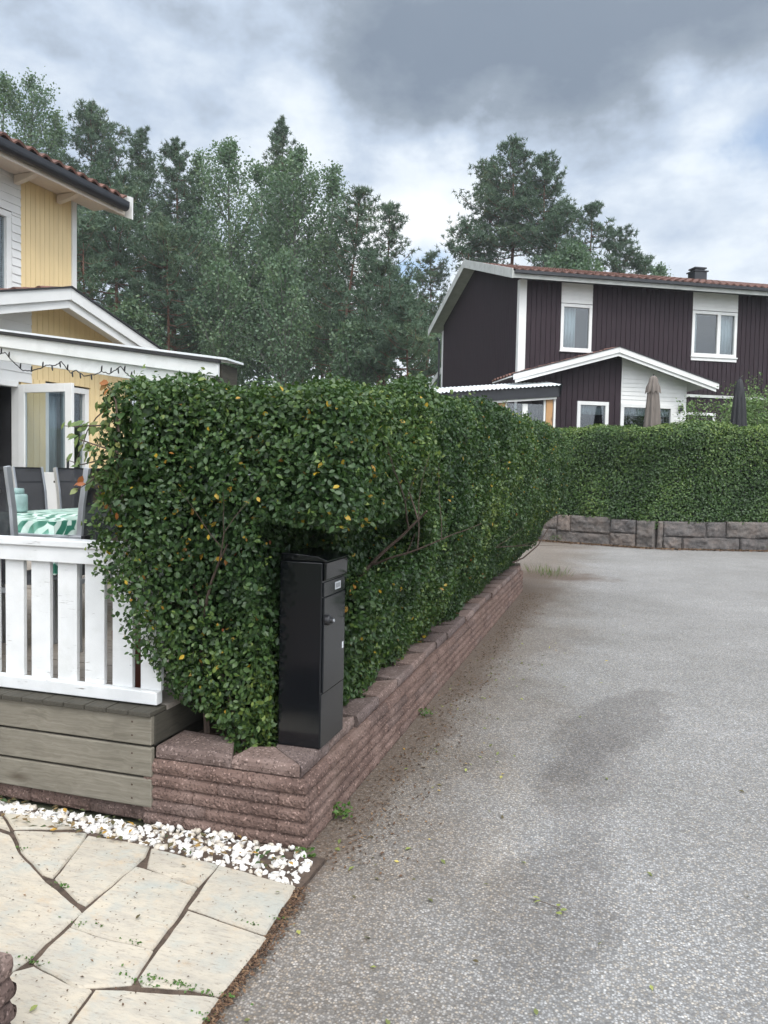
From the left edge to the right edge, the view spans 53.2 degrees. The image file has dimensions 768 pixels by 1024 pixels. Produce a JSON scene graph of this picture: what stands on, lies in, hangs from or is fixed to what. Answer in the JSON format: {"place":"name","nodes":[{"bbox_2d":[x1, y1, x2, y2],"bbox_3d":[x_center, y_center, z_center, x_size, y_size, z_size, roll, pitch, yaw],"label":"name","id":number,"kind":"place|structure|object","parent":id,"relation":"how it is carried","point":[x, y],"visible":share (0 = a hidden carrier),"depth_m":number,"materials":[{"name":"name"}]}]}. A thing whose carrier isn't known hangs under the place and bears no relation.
{"place":"outdoors","nodes":[
{"label":"outdoors","id":0,"kind":"place"},
{"bbox_2d":[0,796,207,835],"bbox_3d":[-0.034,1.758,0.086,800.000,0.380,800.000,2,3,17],"label":"ground","id":1,"kind":"structure","parent":0,"point":[46,806],"depth_m":3.52,"materials":[{"name":"brown soil"}]},
{"bbox_2d":[0,69,26,139],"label":"aspen tree","id":2,"kind":"object","parent":1,"relation":"on","point":[7,93],"visible":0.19,"depth_m":43.98,"materials":[{"name":"green plant"}]},
{"bbox_2d":[4,66,68,158],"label":"aspen tree","id":3,"kind":"object","parent":1,"relation":"on","point":[28,118],"visible":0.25,"depth_m":45.69,"materials":[{"name":"green plant"}]},
{"bbox_2d":[38,106,77,170],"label":"aspen tree","id":4,"kind":"object","parent":1,"relation":"on","point":[57,122],"visible":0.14,"depth_m":47.79,"materials":[{"name":"green plant"}]},
{"bbox_2d":[0,131,163,509],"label":"yellow house","id":5,"kind":"structure","parent":1,"relation":"on","point":[42,195],"depth_m":10.46,"materials":[{"name":"paint"}]},
{"bbox_2d":[0,208,11,287],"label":"window","id":6,"kind":"structure","parent":5,"relation":"in","point":[5,216],"depth_m":10.76,"materials":[{"name":"white paint"}]},
{"bbox_2d":[18,383,73,509],"bbox_3d":[-4.087,-0.537,9.269,0.830,2.010,0.085,2,3,21],"label":"door","id":7,"kind":"structure","parent":5,"relation":"in","point":[68,388],"depth_m":9.23,"materials":[{"name":"white paint"}]},
{"bbox_2d":[5,382,88,471],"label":"window","id":8,"kind":"structure","parent":5,"relation":"in","point":[55,401],"depth_m":10.28,"materials":[{"name":"glass"}]},
{"bbox_2d":[0,329,243,391],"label":"white patio canopy","id":9,"kind":"object","parent":5,"relation":"attached to","point":[86,356],"visible":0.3,"depth_m":5.83,"materials":[{"name":"paint"}]},
{"bbox_2d":[0,348,134,379],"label":"string lights","id":10,"kind":"object","parent":9,"relation":"attached to","point":[60,362],"visible":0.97,"depth_m":5.87,"materials":[{"name":"black plastic"}]},
{"bbox_2d":[60,380,123,509],"bbox_3d":[-1.247,-0.282,3.306,0.357,0.556,0.182,2,3,17],"label":"sapling","id":11,"kind":"object","parent":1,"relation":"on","point":[92,429],"visible":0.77,"depth_m":3.31,"materials":[{"name":"green plant"}]},
{"bbox_2d":[46,98,151,304],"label":"pine tree","id":12,"kind":"object","parent":1,"relation":"on","point":[92,123],"visible":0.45,"depth_m":44.48,"materials":[{"name":"green plant"}]},
{"bbox_2d":[77,209,134,296],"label":"pine tree","id":13,"kind":"object","parent":1,"relation":"on","point":[83,232],"visible":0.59,"depth_m":36.94,"materials":[{"name":"green plant"}]},
{"bbox_2d":[0,548,241,807],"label":"wooden deck","id":14,"kind":"structure","parent":1,"relation":"on","point":[98,748],"depth_m":3.46,"materials":[{"name":"grey wood"}]},
{"bbox_2d":[11,466,47,510],"bbox_3d":[-2.838,0.146,6.541,0.558,1.057,0.384,2,3,17],"label":"chair","id":15,"kind":"object","parent":14,"relation":"on","point":[30,481],"visible":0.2,"depth_m":6.61,"materials":[{"name":"metal"}]},
{"bbox_2d":[0,466,71,642],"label":"chair","id":16,"kind":"object","parent":14,"relation":"on","point":[8,519],"visible":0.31,"depth_m":3.99,"materials":[{"name":"metal"}]},
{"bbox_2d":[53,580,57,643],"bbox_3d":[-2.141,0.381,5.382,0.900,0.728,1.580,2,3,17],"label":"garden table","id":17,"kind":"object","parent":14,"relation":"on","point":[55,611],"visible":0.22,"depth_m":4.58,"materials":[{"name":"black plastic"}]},
{"bbox_2d":[17,508,144,574],"bbox_3d":[-2.132,0.159,5.374,1.099,0.303,1.780,2,3,17],"label":"tablecloth","id":18,"kind":"object","parent":17,"relation":"on","point":[58,521],"visible":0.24,"depth_m":4.56,"materials":[{"name":"green fabric"}]},
{"bbox_2d":[14,488,27,512],"bbox_3d":[-2.527,-0.080,5.278,0.140,0.170,0.140,2,3,17],"label":"jar","id":19,"kind":"object","parent":18,"relation":"on","point":[21,498],"visible":0.61,"depth_m":5.24,"materials":[{"name":"teal ceramic"}]},
{"bbox_2d":[53,467,83,508],"bbox_3d":[-2.674,0.123,7.083,0.558,1.057,0.486,2,3,17],"label":"chair","id":20,"kind":"object","parent":14,"relation":"on","point":[65,481],"visible":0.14,"depth_m":7.02,"materials":[{"name":"metal"}]},
{"bbox_2d":[18,467,138,651],"bbox_3d":[-1.849,0.257,4.676,0.558,1.057,0.568,2,3,17],"label":"chair","id":21,"kind":"object","parent":14,"relation":"on","point":[85,499],"visible":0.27,"depth_m":4.40,"materials":[{"name":"metal"}]},
{"bbox_2d":[0,535,166,704],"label":"picket fence","id":22,"kind":"object","parent":14,"relation":"on","point":[42,554],"visible":0.72,"depth_m":3.54,"materials":[{"name":"white paint"}]},
{"bbox_2d":[112,627,166,687],"bbox_3d":[-1.163,0.706,3.656,0.256,0.285,0.253,2,3,17],"label":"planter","id":23,"kind":"object","parent":14,"relation":"on","point":[137,676],"visible":0.06,"depth_m":3.55,"materials":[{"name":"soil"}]},
{"bbox_2d":[77,158,186,315],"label":"pine tree","id":24,"kind":"object","parent":1,"relation":"on","point":[127,225],"visible":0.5,"depth_m":40.47,"materials":[{"name":"green plant"}]},
{"bbox_2d":[101,292,172,430],"bbox_3d":[-12.539,-5.748,38.384,3.396,10.357,3.613,2,3,17],"label":"aspen tree","id":25,"kind":"object","parent":1,"relation":"on","point":[131,309],"visible":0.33,"depth_m":37.79,"materials":[{"name":"green plant"}]},
{"bbox_2d":[106,125,174,449],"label":"pine tree","id":26,"kind":"object","parent":1,"relation":"on","point":[139,139],"visible":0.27,"depth_m":48.68,"materials":[{"name":"green plant"}]},
{"bbox_2d":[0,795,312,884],"bbox_3d":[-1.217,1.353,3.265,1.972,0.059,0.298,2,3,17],"label":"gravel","id":27,"kind":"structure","parent":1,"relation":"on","point":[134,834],"depth_m":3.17,"materials":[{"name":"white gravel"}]},
{"bbox_2d":[115,211,239,350],"bbox_3d":[-10.403,-7.878,39.453,6.017,14.595,5.484,1,3,8],"label":"pine tree","id":28,"kind":"object","parent":1,"relation":"on","point":[164,235],"visible":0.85,"depth_m":38.37,"materials":[{"name":"green plant"}]},
{"bbox_2d":[135,135,224,351],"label":"pine tree","id":29,"kind":"object","parent":1,"relation":"on","point":[177,185],"visible":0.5,"depth_m":45.85,"materials":[{"name":"green plant"}]},
{"bbox_2d":[173,147,227,353],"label":"aspen tree","id":30,"kind":"object","parent":1,"relation":"on","point":[195,163],"visible":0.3,"depth_m":46.80,"materials":[{"name":"green plant"}]},
{"bbox_2d":[157,241,271,376],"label":"pine tree","id":31,"kind":"object","parent":1,"relation":"on","point":[184,350],"visible":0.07,"depth_m":46.26,"materials":[{"name":"green plant"}]},
{"bbox_2d":[184,256,259,379],"bbox_3d":[-8.062,-6.545,38.136,3.853,12.154,3.476,2,3,17],"label":"aspen tree","id":32,"kind":"object","parent":1,"relation":"on","point":[219,273],"visible":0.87,"depth_m":37.74,"materials":[{"name":"green plant"}]},
{"bbox_2d":[181,135,280,476],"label":"aspen tree","id":33,"kind":"object","parent":1,"relation":"on","point":[226,153],"visible":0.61,"depth_m":41.66,"materials":[{"name":"green plant"}]},
{"bbox_2d":[218,159,286,390],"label":"aspen tree","id":34,"kind":"object","parent":1,"relation":"on","point":[258,173],"visible":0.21,"depth_m":45.87,"materials":[{"name":"green plant"}]},
{"bbox_2d":[233,115,311,387],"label":"pine tree","id":35,"kind":"object","parent":1,"relation":"on","point":[279,138],"visible":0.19,"depth_m":48.73,"materials":[{"name":"green plant"}]},
{"bbox_2d":[242,245,318,388],"bbox_3d":[-5.098,-6.622,37.304,3.668,12.496,4.049,2,3,17],"label":"aspen tree","id":36,"kind":"object","parent":1,"relation":"on","point":[285,278],"visible":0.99,"depth_m":36.80,"materials":[{"name":"green plant"}]},
{"bbox_2d":[238,142,341,387],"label":"aspen tree","id":37,"kind":"object","parent":1,"relation":"on","point":[295,157],"visible":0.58,"depth_m":42.72,"materials":[{"name":"green plant"}]},
{"bbox_2d":[288,238,365,380],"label":"pine tree","id":38,"kind":"object","parent":1,"relation":"on","point":[323,300],"visible":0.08,"depth_m":47.81,"materials":[{"name":"green plant"}]},
{"bbox_2d":[294,160,361,382],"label":"aspen tree","id":39,"kind":"object","parent":1,"relation":"on","point":[332,189],"visible":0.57,"depth_m":41.93,"materials":[{"name":"green plant"}]},
{"bbox_2d":[288,184,400,376],"bbox_3d":[-2.464,-8.847,40.638,5.754,16.746,6.434,4,4,43],"label":"pine tree","id":40,"kind":"object","parent":1,"relation":"on","point":[358,233],"visible":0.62,"depth_m":39.90,"materials":[{"name":"green plant"}]},
{"bbox_2d":[319,316,389,386],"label":"aspen tree","id":41,"kind":"object","parent":1,"relation":"on","point":[353,371],"visible":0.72,"depth_m":36.61,"materials":[{"name":"green plant"}]},
{"bbox_2d":[327,254,441,385],"bbox_3d":[0.264,-6.497,37.849,6.379,12.396,6.250,-1,4,-42],"label":"pine tree","id":42,"kind":"object","parent":1,"relation":"on","point":[386,287],"visible":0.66,"depth_m":37.07,"materials":[{"name":"green plant"}]},
{"bbox_2d":[348,200,427,388],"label":"pine tree","id":43,"kind":"object","parent":1,"relation":"on","point":[391,232],"visible":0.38,"depth_m":42.83,"materials":[{"name":"green plant"}]},
{"bbox_2d":[351,293,441,387],"bbox_3d":[0.955,-5.188,36.130,4.775,9.981,4.473,2,3,17],"label":"pine tree","id":44,"kind":"object","parent":1,"relation":"on","point":[407,314],"visible":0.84,"depth_m":35.56,"materials":[{"name":"green plant"}]},
{"bbox_2d":[407,249,455,367],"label":"pine tree","id":45,"kind":"object","parent":1,"relation":"on","point":[438,275],"visible":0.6,"depth_m":51.80,"materials":[{"name":"green plant"}]},
{"bbox_2d":[440,218,510,271],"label":"pine tree","id":46,"kind":"object","parent":1,"relation":"on","point":[470,237],"visible":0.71,"depth_m":45.63,"materials":[{"name":"green plant"}]},
{"bbox_2d":[434,155,527,264],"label":"pine tree","id":47,"kind":"object","parent":1,"relation":"on","point":[482,166],"visible":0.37,"depth_m":47.51,"materials":[{"name":"green plant"}]},
{"bbox_2d":[469,133,560,264],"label":"pine tree","id":48,"kind":"object","parent":1,"relation":"on","point":[516,150],"visible":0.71,"depth_m":45.56,"materials":[{"name":"green plant"}]},
{"bbox_2d":[497,149,594,262],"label":"pine tree","id":49,"kind":"object","parent":1,"relation":"on","point":[545,162],"visible":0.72,"depth_m":44.70,"materials":[{"name":"green plant"}]},
{"bbox_2d":[526,202,592,270],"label":"tree","id":50,"kind":"object","parent":1,"relation":"on","point":[558,216],"visible":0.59,"depth_m":42.58,"materials":[{"name":"green plant"}]},
{"bbox_2d":[537,240,605,271],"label":"aspen tree","id":51,"kind":"object","parent":1,"relation":"on","point":[576,259],"visible":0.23,"depth_m":40.65,"materials":[{"name":"green plant"}]},
{"bbox_2d":[562,199,621,272],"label":"pine tree","id":52,"kind":"object","parent":1,"relation":"on","point":[594,210],"visible":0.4,"depth_m":45.78,"materials":[{"name":"green plant"}]},
{"bbox_2d":[601,223,647,272],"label":"pine tree","id":53,"kind":"object","parent":1,"relation":"on","point":[620,244],"visible":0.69,"depth_m":45.45,"materials":[{"name":"green plant"}]},
{"bbox_2d":[648,261,672,276],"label":"aspen tree","id":54,"kind":"object","parent":1,"relation":"on","point":[659,270],"visible":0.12,"depth_m":51.82,"materials":[{"name":"green plant"}]},
{"bbox_2d":[0,803,325,1023],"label":"path","id":55,"kind":"structure","parent":0,"point":[166,930],"depth_m":2.59,"materials":[{"name":"stone"}]},
{"bbox_2d":[0,952,16,1023],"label":"block pier","id":56,"kind":"structure","parent":55,"relation":"on","point":[8,989],"depth_m":1.96,"materials":[{"name":"brown stone"}]},
{"bbox_2d":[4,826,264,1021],"bbox_3d":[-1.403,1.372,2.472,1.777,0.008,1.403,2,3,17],"label":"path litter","id":57,"kind":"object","parent":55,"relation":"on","point":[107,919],"visible":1,"depth_m":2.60,"materials":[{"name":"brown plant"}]},
{"bbox_2d":[6,846,286,1022],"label":"moss","id":58,"kind":"object","parent":55,"relation":"on","point":[153,978],"visible":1,"depth_m":2.30,"materials":[{"name":"green plant"}]},
{"bbox_2d":[202,883,310,1023],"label":"edge litter","id":59,"kind":"object","parent":55,"relation":"on","point":[255,960],"visible":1,"depth_m":2.41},
{"bbox_2d":[102,280,441,392],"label":"distant wood","id":60,"kind":"object","parent":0,"point":[316,369],"depth_m":57.35,"materials":[{"name":"green plant"}]},
{"bbox_2d":[0,0,767,474],"label":"sky","id":61,"kind":"structure","parent":0,"point":[656,111],"materials":[{"name":"grey"}]},
{"bbox_2d":[214,541,767,1023],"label":"road","id":62,"kind":"structure","parent":0,"point":[650,667],"depth_m":3.35,"materials":[{"name":"grey asphalt"}]},
{"bbox_2d":[0,566,522,848],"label":"block wall","id":63,"kind":"structure","parent":62,"relation":"on","point":[285,795],"depth_m":3.38,"materials":[{"name":"red concrete"}]},
{"bbox_2d":[278,547,347,748],"bbox_3d":[-0.304,0.601,3.476,0.247,0.852,0.289,2,3,17],"label":"mailbox","id":64,"kind":"object","parent":63,"relation":"on","point":[311,634],"visible":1,"depth_m":3.35,"materials":[{"name":"black paint"}]},
{"bbox_2d":[322,590,344,692],"bbox_3d":[-0.208,0.577,3.446,0.047,0.417,0.269,2,3,17],"label":"door","id":65,"kind":"structure","parent":64,"relation":"in","point":[333,605],"depth_m":3.44,"materials":[{"name":"grey paint"}]},
{"bbox_2d":[199,563,519,755],"bbox_3d":[0.510,1.004,7.304,0.584,0.200,8.219,2,3,17],"label":"planting bed","id":66,"kind":"object","parent":63,"relation":"in","point":[213,731],"visible":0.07,"depth_m":3.68,"materials":[{"name":"soil"}]},
{"bbox_2d":[81,349,573,753],"bbox_3d":[0.656,-0.205,7.200,2.100,2.267,8.815,2,3,17],"label":"hedge","id":67,"kind":"object","parent":66,"relation":"on","point":[423,507],"visible":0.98,"depth_m":3.37,"materials":[{"name":"green plant"}]},
{"bbox_2d":[295,847,315,858],"bbox_3d":[-0.314,1.368,3.082,0.084,0.038,0.087,0,3,-18],"label":"weed","id":68,"kind":"object","parent":62,"relation":"on","point":[311,849],"visible":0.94,"depth_m":3.08,"materials":[{"name":"green plant"}]},
{"bbox_2d":[333,801,352,818],"bbox_3d":[-0.185,1.344,3.451,0.109,0.056,0.107,2,3,17],"label":"weed","id":69,"kind":"object","parent":62,"relation":"on","point":[339,811],"visible":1,"depth_m":3.44,"materials":[{"name":"green plant"}]},
{"bbox_2d":[418,708,432,715],"bbox_3d":[0.269,1.288,4.943,0.104,0.043,0.099,2,3,17],"label":"weed","id":70,"kind":"object","parent":62,"relation":"on","point":[426,712],"visible":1,"depth_m":4.93,"materials":[{"name":"green plant"}]},
{"bbox_2d":[317,592,550,876],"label":"road litter","id":71,"kind":"object","parent":62,"relation":"on","point":[371,819],"visible":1,"depth_m":4.25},
{"bbox_2d":[244,634,759,1023],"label":"leaf scatter","id":72,"kind":"object","parent":62,"relation":"on","point":[443,861],"visible":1,"depth_m":3.18,"materials":[{"name":"brown plant"}]},
{"bbox_2d":[522,564,551,574],"bbox_3d":[2.461,0.902,12.368,0.526,0.217,0.494,-1,4,-41],"label":"grass tuft","id":73,"kind":"object","parent":62,"relation":"on","point":[535,569],"visible":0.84,"depth_m":12.35,"materials":[{"name":"green plant"}]},
{"bbox_2d":[533,896,566,913],"bbox_3d":[0.597,1.414,2.767,0.061,0.011,0.138,-2,4,-43],"label":"fallen sprig","id":74,"kind":"object","parent":62,"relation":"on","point":[561,909],"visible":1,"depth_m":2.75,"materials":[{"name":"green plant"}]},
{"bbox_2d":[536,564,574,577],"bbox_3d":[2.663,0.925,11.938,0.584,0.232,0.604,1,3,7],"label":"grass tuft","id":75,"kind":"object","parent":62,"relation":"on","point":[550,573],"visible":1,"depth_m":11.94,"materials":[{"name":"green plant"}]},
{"bbox_2d":[534,540,767,551],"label":"wall litter","id":76,"kind":"object","parent":62,"relation":"on","point":[720,550],"depth_m":17.21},
{"bbox_2d":[538,514,767,549],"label":"granite wall","id":77,"kind":"structure","parent":62,"relation":"on","point":[726,535],"depth_m":17.32,"materials":[{"name":"grey stone"}]},
{"bbox_2d":[428,260,767,497],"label":"brown house","id":78,"kind":"structure","parent":0,"point":[602,347],"depth_m":22.71,"materials":[{"name":"paint"}]},
{"bbox_2d":[429,382,562,427],"bbox_3d":[2.656,-1.798,20.310,3.820,3.609,1.211,1,3,-11],"label":"glazed patio canopy","id":79,"kind":"object","parent":78,"relation":"attached to","point":[550,391],"visible":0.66,"depth_m":20.02,"materials":[{"name":"plastic"}]},
{"bbox_2d":[559,303,592,353],"bbox_3d":[5.512,-5.339,22.767,1.570,1.850,0.990,1,3,-11],"label":"window","id":80,"kind":"structure","parent":78,"relation":"in","point":[576,319],"depth_m":22.45,"materials":[{"name":"glass"}]},
{"bbox_2d":[576,401,608,431],"bbox_3d":[5.695,-1.896,21.760,1.540,2.780,0.990,1,3,-11],"label":"window","id":81,"kind":"structure","parent":78,"relation":"in","point":[586,410],"depth_m":21.40,"materials":[{"name":"white paint"}]},
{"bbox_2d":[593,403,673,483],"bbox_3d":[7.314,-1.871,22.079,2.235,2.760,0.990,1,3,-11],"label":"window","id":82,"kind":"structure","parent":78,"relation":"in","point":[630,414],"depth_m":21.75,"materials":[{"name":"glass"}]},
{"bbox_2d":[686,412,715,457],"bbox_3d":[9.509,-2.307,23.265,1.100,1.400,0.090,1,3,-11],"label":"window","id":83,"kind":"structure","parent":78,"relation":"in","point":[710,414],"depth_m":23.24,"materials":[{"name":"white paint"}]},
{"bbox_2d":[690,310,737,358],"bbox_3d":[9.911,-5.347,23.634,2.110,1.850,0.990,1,3,-11],"label":"window","id":84,"kind":"structure","parent":78,"relation":"in","point":[714,334],"depth_m":23.44,"materials":[{"name":"white paint"}]},
{"bbox_2d":[627,252,665,275],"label":"pine tree","id":85,"kind":"object","parent":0,"point":[645,267],"visible":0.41,"depth_m":46.16,"materials":[{"name":"green plant"}]},
{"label":"garden","id":86,"kind":"structure","parent":0,"visible":0},
{"bbox_2d":[643,374,660,501],"bbox_3d":[6.615,-1.629,18.998,0.700,3.551,0.700,2,3,17],"label":"parasol","id":87,"kind":"object","parent":86,"relation":"on","point":[652,416],"visible":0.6,"depth_m":18.84,"materials":[{"name":"fabric"}]},
{"bbox_2d":[556,419,767,529],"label":"hedge","id":88,"kind":"object","parent":86,"relation":"on","point":[608,460],"visible":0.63,"depth_m":17.46,"materials":[{"name":"green plant"}]},
{"bbox_2d":[676,372,767,428],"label":"shrub","id":89,"kind":"object","parent":86,"relation":"on","point":[751,408],"visible":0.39,"depth_m":19.68,"materials":[{"name":"green plant"}]},
{"bbox_2d":[730,377,746,467],"bbox_3d":[8.401,-1.491,18.253,0.700,3.417,0.700,2,3,17],"label":"parasol","id":90,"kind":"object","parent":86,"relation":"on","point":[739,415],"visible":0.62,"depth_m":18.11,"materials":[{"name":"fabric"}]}
]}

